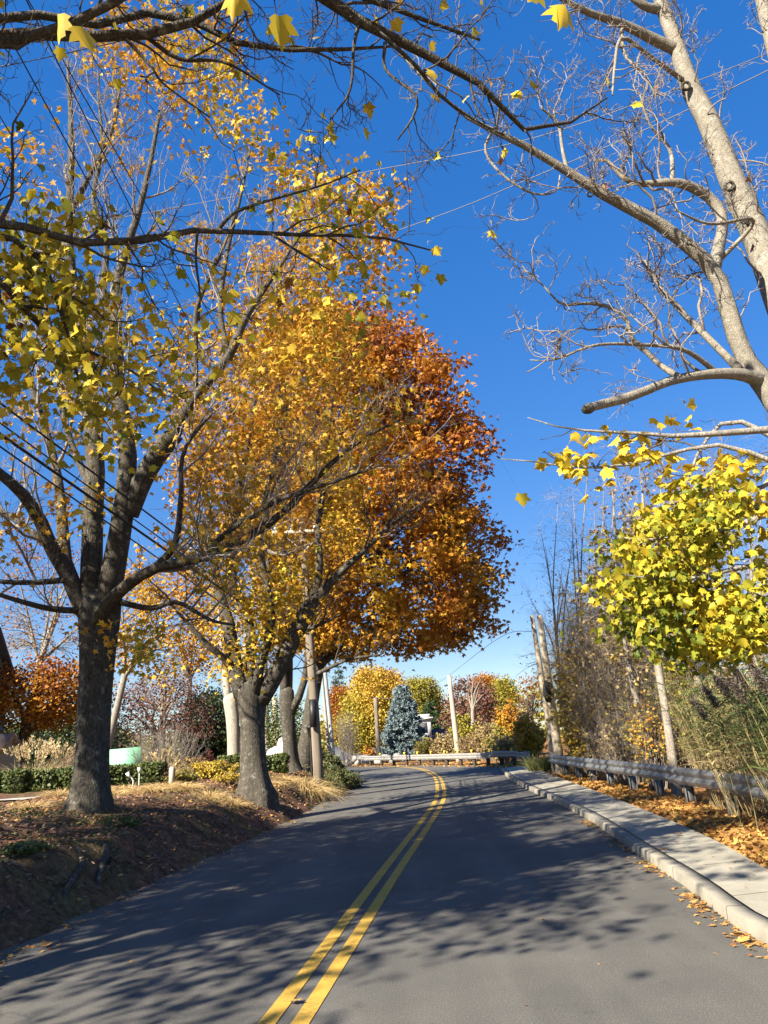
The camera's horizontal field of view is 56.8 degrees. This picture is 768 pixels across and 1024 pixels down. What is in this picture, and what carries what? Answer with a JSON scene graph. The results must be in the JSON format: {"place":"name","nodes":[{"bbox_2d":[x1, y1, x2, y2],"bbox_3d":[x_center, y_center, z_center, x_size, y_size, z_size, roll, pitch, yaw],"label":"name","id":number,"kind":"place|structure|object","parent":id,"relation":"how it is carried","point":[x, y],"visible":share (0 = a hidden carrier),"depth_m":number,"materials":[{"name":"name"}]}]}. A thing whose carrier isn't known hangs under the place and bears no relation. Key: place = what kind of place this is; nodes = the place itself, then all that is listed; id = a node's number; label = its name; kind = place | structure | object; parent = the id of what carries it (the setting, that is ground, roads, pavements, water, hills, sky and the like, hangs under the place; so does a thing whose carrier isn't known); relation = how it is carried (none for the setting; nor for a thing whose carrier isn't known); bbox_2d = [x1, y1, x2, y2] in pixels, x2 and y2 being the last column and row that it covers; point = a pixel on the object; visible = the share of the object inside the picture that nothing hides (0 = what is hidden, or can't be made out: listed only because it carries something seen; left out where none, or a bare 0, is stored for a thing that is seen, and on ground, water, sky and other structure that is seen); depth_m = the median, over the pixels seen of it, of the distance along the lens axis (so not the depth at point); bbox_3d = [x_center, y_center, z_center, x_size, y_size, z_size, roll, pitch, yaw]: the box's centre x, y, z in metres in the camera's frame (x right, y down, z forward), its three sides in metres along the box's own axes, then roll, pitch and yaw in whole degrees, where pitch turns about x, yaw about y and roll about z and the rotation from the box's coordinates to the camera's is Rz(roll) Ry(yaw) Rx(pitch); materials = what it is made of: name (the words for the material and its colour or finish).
{"place":"outdoors","nodes":[
{"label":"outdoors","id":0,"kind":"place"},
{"bbox_2d":[0,764,767,1023],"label":"road","id":1,"kind":"structure","parent":0,"point":[475,895],"depth_m":6.44,"materials":[{"name":"asphalt"}]},
{"bbox_2d":[0,792,346,977],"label":"leaf litter","id":2,"kind":"object","parent":1,"relation":"on","point":[9,955],"visible":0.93,"depth_m":8.51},
{"bbox_2d":[258,767,438,1023],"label":"yellow line","id":3,"kind":"object","parent":1,"relation":"on","point":[276,1010],"visible":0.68,"depth_m":6.33,"materials":[{"name":"paint"}]},
{"bbox_2d":[291,766,445,1023],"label":"yellow line","id":4,"kind":"object","parent":1,"relation":"on","point":[311,1006],"visible":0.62,"depth_m":6.28,"materials":[{"name":"paint"}]},
{"bbox_2d":[578,819,767,958],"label":"leaf litter","id":5,"kind":"object","parent":1,"relation":"on","point":[691,895],"visible":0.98,"depth_m":6.65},
{"bbox_2d":[0,737,767,950],"bbox_3d":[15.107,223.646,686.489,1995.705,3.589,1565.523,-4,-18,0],"label":"ground","id":6,"kind":"structure","parent":0,"point":[12,892],"depth_m":10.48,"materials":[{"name":"soil"}]},
{"bbox_2d":[0,627,15,733],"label":"house","id":7,"kind":"structure","parent":6,"relation":"on","point":[4,655],"depth_m":32.89,"materials":[{"name":"grey"}]},
{"bbox_2d":[0,733,25,770],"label":"outbuilding","id":8,"kind":"structure","parent":6,"relation":"on","point":[8,761],"depth_m":23.16,"materials":[{"name":"grey"}]},
{"bbox_2d":[0,767,35,793],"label":"clipped hedge","id":9,"kind":"object","parent":6,"relation":"on","point":[12,781],"visible":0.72,"depth_m":19.98,"materials":[{"name":"green plant"}]},
{"bbox_2d":[0,838,56,857],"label":"ivy plant","id":10,"kind":"object","parent":6,"relation":"on","point":[26,847],"visible":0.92,"depth_m":8.69,"materials":[{"name":"green plant"}]},
{"bbox_2d":[0,735,73,784],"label":"ornamental grass","id":11,"kind":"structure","parent":6,"relation":"on","point":[43,750],"depth_m":21.41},
{"bbox_2d":[0,517,80,766],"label":"broadleaf tree","id":12,"kind":"object","parent":6,"relation":"on","point":[45,643],"visible":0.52,"depth_m":42.00,"materials":[{"name":"brown plant"}]},
{"bbox_2d":[24,765,72,791],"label":"clipped hedge","id":13,"kind":"object","parent":6,"relation":"on","point":[45,779],"visible":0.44,"depth_m":20.23,"materials":[{"name":"green plant"}]},
{"bbox_2d":[0,652,118,768],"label":"broadleaf tree","id":14,"kind":"object","parent":6,"relation":"on","point":[36,705],"visible":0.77,"depth_m":31.03,"materials":[{"name":"plant"}]},
{"bbox_2d":[4,715,151,768],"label":"shrub","id":15,"kind":"object","parent":6,"relation":"on","point":[62,734],"visible":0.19,"depth_m":37.99,"materials":[{"name":"beige plant"}]},
{"bbox_2d":[95,838,109,885],"bbox_3d":[-3.794,4.739,9.611,0.150,0.493,1.328,2,-19,-19],"label":"tree root","id":16,"kind":"object","parent":6,"relation":"on","point":[105,855],"visible":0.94,"depth_m":9.45,"materials":[{"name":"grey wood"}]},
{"bbox_2d":[93,815,141,826],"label":"ivy plant","id":17,"kind":"object","parent":6,"relation":"on","point":[125,821],"visible":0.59,"depth_m":11.30,"materials":[{"name":"green plant"}]},
{"bbox_2d":[110,747,140,764],"bbox_3d":[-9.385,9.142,25.676,1.233,1.171,0.180,-4,-18,0],"label":"screen board","id":18,"kind":"object","parent":6,"relation":"on","point":[118,756],"visible":0.31,"depth_m":25.71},
{"bbox_2d":[110,760,168,785],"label":"clipped hedge","id":19,"kind":"object","parent":6,"relation":"on","point":[118,776],"visible":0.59,"depth_m":20.93,"materials":[{"name":"green plant"}]},
{"bbox_2d":[0,770,320,954],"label":"leaf litter","id":20,"kind":"object","parent":6,"relation":"on","point":[45,811],"visible":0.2,"depth_m":12.52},
{"bbox_2d":[0,770,324,871],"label":"ground cover","id":21,"kind":"object","parent":6,"relation":"on","point":[70,819],"visible":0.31,"depth_m":11.11,"materials":[{"name":"brown plant"}]},
{"bbox_2d":[118,710,213,774],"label":"shrub","id":22,"kind":"object","parent":6,"relation":"on","point":[167,741],"visible":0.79,"depth_m":25.54,"materials":[{"name":"grey plant"}]},
{"bbox_2d":[124,659,207,761],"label":"broadleaf tree","id":23,"kind":"object","parent":6,"relation":"on","point":[160,696],"visible":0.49,"depth_m":36.90,"materials":[{"name":"brown plant"}]},
{"bbox_2d":[0,769,332,940],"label":"mulch chips","id":24,"kind":"object","parent":6,"relation":"on","point":[53,828],"visible":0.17,"depth_m":11.93,"materials":[{"name":"wood"}]},
{"bbox_2d":[111,667,226,761],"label":"broadleaf tree","id":25,"kind":"object","parent":6,"relation":"on","point":[169,724],"visible":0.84,"depth_m":33.49,"materials":[{"name":"brown plant"}]},
{"bbox_2d":[110,551,237,749],"bbox_3d":[-9.516,6.599,30.650,6.806,9.100,6.492,-4,-18,0],"label":"broadleaf tree","id":26,"kind":"object","parent":6,"relation":"on","point":[149,599],"visible":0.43,"depth_m":30.34,"materials":[{"name":"plant"}]},
{"bbox_2d":[130,567,239,765],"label":"broadleaf tree","id":27,"kind":"object","parent":6,"relation":"on","point":[186,670],"visible":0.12,"depth_m":49.29,"materials":[{"name":"orange plant"}]},
{"bbox_2d":[168,681,239,766],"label":"broadleaf tree","id":28,"kind":"object","parent":6,"relation":"on","point":[219,743],"visible":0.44,"depth_m":36.61,"materials":[{"name":"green plant"}]},
{"bbox_2d":[191,758,239,778],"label":"shrub","id":29,"kind":"object","parent":6,"relation":"on","point":[209,769],"visible":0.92,"depth_m":21.54,"materials":[{"name":"yellow plant"}]},
{"bbox_2d":[0,0,459,813],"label":"maple tree","id":30,"kind":"object","parent":6,"relation":"on","point":[100,586],"visible":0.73,"depth_m":13.48,"materials":[{"name":"yellow plant"}]},
{"bbox_2d":[207,569,255,755],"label":"maple tree","id":31,"kind":"object","parent":6,"relation":"on","point":[232,724],"visible":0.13,"depth_m":28.77,"materials":[{"name":"white plant"}]},
{"bbox_2d":[266,751,288,774],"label":"clipped hedge","id":32,"kind":"object","parent":6,"relation":"on","point":[276,763],"visible":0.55,"depth_m":25.23,"materials":[{"name":"green plant"}]},
{"bbox_2d":[6,681,563,761],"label":"distant woods","id":33,"kind":"object","parent":6,"relation":"on","point":[323,738],"visible":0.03,"depth_m":152.15,"materials":[{"name":"brown plant"}]},
{"bbox_2d":[265,693,320,753],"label":"broadleaf tree","id":34,"kind":"object","parent":6,"relation":"on","point":[276,727],"visible":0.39,"depth_m":41.93,"materials":[{"name":"green plant"}]},
{"bbox_2d":[125,217,466,811],"bbox_3d":[-2.427,-0.795,19.781,9.304,17.242,7.793,-4,-18,0],"label":"maple tree","id":35,"kind":"object","parent":6,"relation":"on","point":[254,690],"visible":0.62,"depth_m":18.65,"materials":[{"name":"orange plant"}]},
{"bbox_2d":[272,522,333,798],"bbox_3d":[-2.672,4.943,24.613,2.279,9.688,0.598,-4,-18,0],"label":"utility pole","id":36,"kind":"object","parent":6,"relation":"on","point":[317,757],"visible":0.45,"depth_m":24.02,"materials":[{"name":"brown wood"}]},
{"bbox_2d":[2,25,269,515],"bbox_3d":[-4.309,-5.320,8.638,0.018,0.350,36.994,-4,-18,0],"label":"utility wire","id":37,"kind":"object","parent":36,"relation":"attached to","point":[96,198],"visible":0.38,"depth_m":10.04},
{"bbox_2d":[26,0,290,524],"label":"utility wire","id":38,"kind":"object","parent":36,"relation":"attached to","point":[117,180],"visible":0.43,"depth_m":10.22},
{"bbox_2d":[28,0,328,520],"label":"utility wire","id":39,"kind":"object","parent":36,"relation":"attached to","point":[140,195],"visible":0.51,"depth_m":12.13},
{"bbox_2d":[284,775,358,804],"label":"straw grass","id":40,"kind":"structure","parent":6,"relation":"on","point":[314,790],"depth_m":22.18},
{"bbox_2d":[244,502,403,774],"bbox_3d":[-2.576,3.987,26.876,7.374,11.080,3.138,-9,-19,16],"label":"maple tree","id":41,"kind":"object","parent":6,"relation":"on","point":[289,703],"visible":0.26,"depth_m":25.94,"materials":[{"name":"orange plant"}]},
{"bbox_2d":[0,0,654,515],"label":"maple tree","id":42,"kind":"object","parent":6,"relation":"on","point":[44,286],"visible":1,"depth_m":6.74,"materials":[{"name":"yellow plant"}]},
{"bbox_2d":[323,666,334,755],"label":"steel pole","id":43,"kind":"object","parent":6,"relation":"on","point":[332,747],"visible":0.63,"depth_m":44.24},
{"bbox_2d":[322,750,347,773],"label":"juniper","id":44,"kind":"object","parent":6,"relation":"on","point":[328,759],"visible":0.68,"depth_m":30.83,"materials":[{"name":"green plant"}]},
{"bbox_2d":[319,681,356,739],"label":"broadleaf tree","id":45,"kind":"object","parent":6,"relation":"on","point":[335,692],"visible":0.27,"depth_m":84.23,"materials":[{"name":"plant"}]},
{"bbox_2d":[323,707,362,765],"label":"shrub","id":46,"kind":"object","parent":6,"relation":"on","point":[348,749],"visible":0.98,"depth_m":57.05,"materials":[{"name":"brown plant"}]},
{"bbox_2d":[325,761,364,788],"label":"juniper","id":47,"kind":"object","parent":6,"relation":"on","point":[349,780],"visible":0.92,"depth_m":27.83,"materials":[{"name":"green plant"}]},
{"bbox_2d":[203,296,524,772],"bbox_3d":[-0.970,0.161,32.045,14.701,21.767,13.387,-4,-18,0],"label":"maple tree","id":48,"kind":"object","parent":6,"relation":"on","point":[444,553],"visible":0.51,"depth_m":28.95,"materials":[{"name":"orange plant"}]},
{"bbox_2d":[325,661,412,755],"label":"broadleaf tree","id":49,"kind":"object","parent":6,"relation":"on","point":[370,683],"visible":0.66,"depth_m":67.79,"materials":[{"name":"yellow plant"}]},
{"bbox_2d":[373,684,430,762],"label":"blue spruce","id":50,"kind":"object","parent":6,"relation":"on","point":[402,730],"visible":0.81,"depth_m":60.53,"materials":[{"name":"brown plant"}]},
{"bbox_2d":[404,674,432,714],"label":"broadleaf tree","id":51,"kind":"object","parent":6,"relation":"on","point":[421,697],"visible":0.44,"depth_m":92.24,"materials":[{"name":"yellow plant"}]},
{"bbox_2d":[422,699,443,728],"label":"conifer","id":52,"kind":"object","parent":6,"relation":"on","point":[429,709],"visible":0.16,"depth_m":84.32,"materials":[{"name":"green plant"}]},
{"bbox_2d":[418,675,448,721],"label":"broadleaf tree","id":53,"kind":"object","parent":6,"relation":"on","point":[435,695],"visible":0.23,"depth_m":94.11,"materials":[{"name":"green plant"}]},
{"bbox_2d":[347,761,524,767],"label":"leaf litter","id":54,"kind":"object","parent":6,"relation":"on","point":[508,764],"visible":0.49,"depth_m":43.15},
{"bbox_2d":[428,732,454,761],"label":"shrub","id":55,"kind":"object","parent":6,"relation":"on","point":[441,744],"visible":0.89,"depth_m":50.97,"materials":[{"name":"brown plant"}]},
{"bbox_2d":[357,747,529,765],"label":"guardrail","id":56,"kind":"object","parent":6,"relation":"on","point":[486,755],"visible":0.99,"depth_m":42.60,"materials":[{"name":"metal"}]},
{"bbox_2d":[447,675,460,761],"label":"utility pole","id":57,"kind":"object","parent":6,"relation":"on","point":[453,715],"visible":0.77,"depth_m":49.82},
{"bbox_2d":[446,713,480,759],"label":"shrub","id":58,"kind":"object","parent":6,"relation":"on","point":[464,728],"visible":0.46,"depth_m":53.11,"materials":[{"name":"yellow plant"}]},
{"bbox_2d":[434,674,502,736],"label":"broadleaf tree","id":59,"kind":"object","parent":6,"relation":"on","point":[484,713],"visible":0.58,"depth_m":76.41,"materials":[{"name":"red plant"}]},
{"bbox_2d":[468,721,498,760],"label":"shrub","id":60,"kind":"object","parent":6,"relation":"on","point":[483,734],"visible":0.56,"depth_m":47.26,"materials":[{"name":"brown plant"}]},
{"bbox_2d":[487,735,517,762],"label":"shrub","id":61,"kind":"object","parent":6,"relation":"on","point":[505,744],"visible":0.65,"depth_m":40.46,"materials":[{"name":"green plant"}]},
{"bbox_2d":[485,673,524,723],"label":"broadleaf tree","id":62,"kind":"object","parent":6,"relation":"on","point":[504,687],"visible":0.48,"depth_m":82.47,"materials":[{"name":"yellow plant"}]},
{"bbox_2d":[490,697,521,738],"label":"shrub","id":63,"kind":"object","parent":6,"relation":"on","point":[503,720],"visible":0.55,"depth_m":51.37,"materials":[{"name":"orange plant"}]},
{"bbox_2d":[509,711,547,762],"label":"shrub","id":64,"kind":"object","parent":6,"relation":"on","point":[533,740],"visible":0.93,"depth_m":37.59,"materials":[{"name":"green plant"}]},
{"bbox_2d":[504,666,556,757],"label":"broadleaf tree","id":65,"kind":"object","parent":6,"relation":"on","point":[531,708],"visible":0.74,"depth_m":46.20,"materials":[{"name":"brown plant"}]},
{"bbox_2d":[530,615,553,773],"bbox_3d":[6.264,7.151,27.610,0.364,6.306,0.289,-4,-18,0],"label":"utility pole","id":66,"kind":"object","parent":6,"relation":"on","point":[545,707],"visible":0.62,"depth_m":27.69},
{"bbox_2d":[518,749,566,771],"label":"tall grass","id":67,"kind":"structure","parent":6,"relation":"on","point":[542,763],"depth_m":28.82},
{"bbox_2d":[508,487,587,755],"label":"bare tree","id":68,"kind":"object","parent":6,"relation":"on","point":[553,588],"visible":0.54,"depth_m":40.19,"materials":[{"name":"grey plant"}]},
{"bbox_2d":[537,615,563,774],"bbox_3d":[6.237,6.905,26.533,0.357,6.114,0.358,-4,-18,0],"label":"utility pole","id":69,"kind":"object","parent":6,"relation":"on","point":[556,738],"visible":0.68,"depth_m":26.32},
{"bbox_2d":[363,0,767,419],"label":"bare tree","id":70,"kind":"object","parent":6,"relation":"on","point":[745,363],"visible":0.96,"depth_m":8.26,"materials":[{"name":"grey plant"}]},
{"bbox_2d":[544,641,607,775],"bbox_3d":[6.744,6.676,24.678,2.664,4.853,2.751,7,-21,-30],"label":"shrub","id":71,"kind":"object","parent":6,"relation":"on","point":[560,689],"visible":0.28,"depth_m":24.55,"materials":[{"name":"brown plant"}]},
{"bbox_2d":[514,568,643,754],"bbox_3d":[7.710,5.611,26.351,5.393,7.809,4.943,-4,-18,0],"label":"shrub","id":72,"kind":"object","parent":6,"relation":"on","point":[558,657],"visible":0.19,"depth_m":26.27,"materials":[{"name":"brown plant"}]},
{"bbox_2d":[540,444,617,675],"bbox_3d":[10.165,4.179,36.269,4.868,16.322,4.354,7,-21,-30],"label":"bare tree","id":73,"kind":"object","parent":6,"relation":"on","point":[574,556],"visible":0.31,"depth_m":36.91,"materials":[{"name":"brown plant"}]},
{"bbox_2d":[555,561,603,776],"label":"bare tree","id":74,"kind":"object","parent":6,"relation":"on","point":[574,639],"visible":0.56,"depth_m":24.74,"materials":[{"name":"brown plant"}]},
{"bbox_2d":[555,711,610,774],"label":"shrub","id":75,"kind":"object","parent":6,"relation":"on","point":[574,753],"visible":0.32,"depth_m":24.10,"materials":[{"name":"brown plant"}]},
{"bbox_2d":[538,618,646,779],"bbox_3d":[6.760,5.798,22.321,3.821,5.068,3.317,-4,-18,0],"label":"shrub","id":76,"kind":"object","parent":6,"relation":"on","point":[593,728],"visible":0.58,"depth_m":22.16,"materials":[{"name":"brown plant"}]},
{"bbox_2d":[570,568,631,751],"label":"bare tree","id":77,"kind":"object","parent":6,"relation":"on","point":[583,612],"visible":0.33,"depth_m":22.68,"materials":[{"name":"brown plant"}]},
{"bbox_2d":[570,434,645,755],"bbox_3d":[12.666,3.999,38.369,5.565,17.638,5.141,-4,-18,0],"label":"bare tree","id":78,"kind":"object","parent":6,"relation":"on","point":[610,516],"visible":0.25,"depth_m":39.41,"materials":[{"name":"brown plant"}]},
{"bbox_2d":[567,466,656,788],"bbox_3d":[6.476,2.889,18.947,2.312,8.708,2.650,8,-22,-33],"label":"bare tree","id":79,"kind":"object","parent":6,"relation":"on","point":[628,665],"visible":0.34,"depth_m":18.94,"materials":[{"name":"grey plant"}]},
{"bbox_2d":[586,676,657,784],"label":"shrub","id":80,"kind":"object","parent":6,"relation":"on","point":[615,753],"visible":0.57,"depth_m":19.68,"materials":[{"name":"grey plant"}]},
{"bbox_2d":[598,562,653,761],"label":"bare tree","id":81,"kind":"object","parent":6,"relation":"on","point":[621,650],"visible":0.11,"depth_m":20.36,"materials":[{"name":"brown plant"}]},
{"bbox_2d":[561,558,702,761],"bbox_3d":[8.227,4.939,23.649,4.859,7.339,4.974,-18,-23,37],"label":"shrub","id":82,"kind":"object","parent":6,"relation":"on","point":[665,658],"visible":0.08,"depth_m":23.26,"materials":[{"name":"brown plant"}]},
{"bbox_2d":[500,398,767,677],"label":"maple tree","id":83,"kind":"object","parent":6,"relation":"on","point":[661,583],"visible":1,"depth_m":6.15,"materials":[{"name":"yellow plant"}]},
{"bbox_2d":[500,768,767,945],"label":"curb","id":84,"kind":"structure","parent":6,"relation":"on","point":[734,912],"depth_m":7.66,"materials":[{"name":"concrete"}]},
{"bbox_2d":[597,447,692,796],"bbox_3d":[6.619,2.417,16.921,2.760,8.444,2.456,-4,-18,0],"label":"bare tree","id":85,"kind":"object","parent":6,"relation":"on","point":[676,788],"visible":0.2,"depth_m":16.43,"materials":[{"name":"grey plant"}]},
{"bbox_2d":[602,645,692,788],"bbox_3d":[7.045,5.158,18.632,2.575,4.018,2.424,-4,-18,0],"label":"shrub","id":86,"kind":"object","parent":6,"relation":"on","point":[647,688],"visible":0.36,"depth_m":18.52,"materials":[{"name":"brown plant"}]},
{"bbox_2d":[620,677,676,789],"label":"shrub","id":87,"kind":"object","parent":6,"relation":"on","point":[650,745],"visible":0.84,"depth_m":17.78,"materials":[{"name":"yellow plant"}]},
{"bbox_2d":[546,766,767,867],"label":"leaf litter","id":88,"kind":"object","parent":6,"relation":"on","point":[696,821],"visible":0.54,"depth_m":12.02,"materials":[{"name":"plant"}]},
{"bbox_2d":[548,754,767,816],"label":"guardrail","id":89,"kind":"object","parent":6,"relation":"on","point":[688,779],"visible":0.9,"depth_m":14.59,"materials":[{"name":"metal"}]},
{"bbox_2d":[643,653,744,770],"bbox_3d":[7.934,5.070,18.189,2.609,3.761,2.843,-4,-18,0],"label":"shrub","id":90,"kind":"object","parent":6,"relation":"on","point":[668,679],"visible":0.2,"depth_m":18.06,"materials":[{"name":"brown plant"}]},
{"bbox_2d":[642,656,767,820],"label":"reeds","id":91,"kind":"object","parent":6,"relation":"on","point":[707,744],"visible":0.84,"depth_m":11.83,"materials":[{"name":"plant"}]},
{"bbox_2d":[687,697,757,827],"bbox_3d":[5.215,3.840,10.933,0.977,2.015,1.141,-8,-18,13],"label":"reed","id":92,"kind":"object","parent":6,"relation":"on","point":[703,716],"visible":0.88,"depth_m":10.98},
{"bbox_2d":[688,684,757,829],"bbox_3d":[5.235,3.588,10.417,1.032,2.110,1.211,-4,-18,0],"label":"reed","id":93,"kind":"object","parent":6,"relation":"on","point":[712,699],"visible":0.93,"depth_m":10.51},
{"bbox_2d":[686,660,767,775],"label":"shrub","id":94,"kind":"object","parent":6,"relation":"on","point":[723,670],"visible":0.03,"depth_m":16.24,"materials":[{"name":"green plant"}]},
{"bbox_2d":[703,673,767,796],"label":"reed","id":95,"kind":"object","parent":6,"relation":"on","point":[719,681],"visible":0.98,"depth_m":9.96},
{"bbox_2d":[725,676,767,786],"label":"reed","id":96,"kind":"object","parent":6,"relation":"on","point":[730,681],"visible":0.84,"depth_m":9.10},
{"bbox_2d":[0,0,767,757],"label":"sky","id":97,"kind":"structure","parent":0,"point":[471,308],"materials":[{"name":"blue"}]},
{"bbox_2d":[21,53,766,235],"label":"utility wire","id":98,"kind":"object","parent":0,"point":[483,149],"visible":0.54,"depth_m":17.94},
{"bbox_2d":[103,70,767,330],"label":"utility wire","id":99,"kind":"object","parent":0,"point":[517,183],"visible":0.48,"depth_m":16.11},
{"bbox_2d":[504,766,767,916],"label":"sidewalk","id":100,"kind":"structure","parent":0,"point":[655,830],"depth_m":9.52,"materials":[{"name":"concrete"}]},
{"bbox_3d":[-5.797,0.027,7.688,0.318,7.656,0.318,-4,-18,0],"label":"utility pole","id":101,"kind":"object","parent":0,"visible":0},
{"bbox_2d":[1,403,291,620],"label":"utility wire","id":102,"kind":"object","parent":101,"relation":"attached to","point":[64,451],"visible":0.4,"depth_m":12.34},
{"bbox_2d":[0,432,308,649],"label":"utility wire","id":103,"kind":"object","parent":101,"relation":"attached to","point":[76,487],"visible":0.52,"depth_m":11.97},
{"bbox_2d":[0,446,308,664],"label":"utility wire","id":104,"kind":"object","parent":101,"relation":"attached to","point":[22,462],"visible":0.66,"depth_m":12.07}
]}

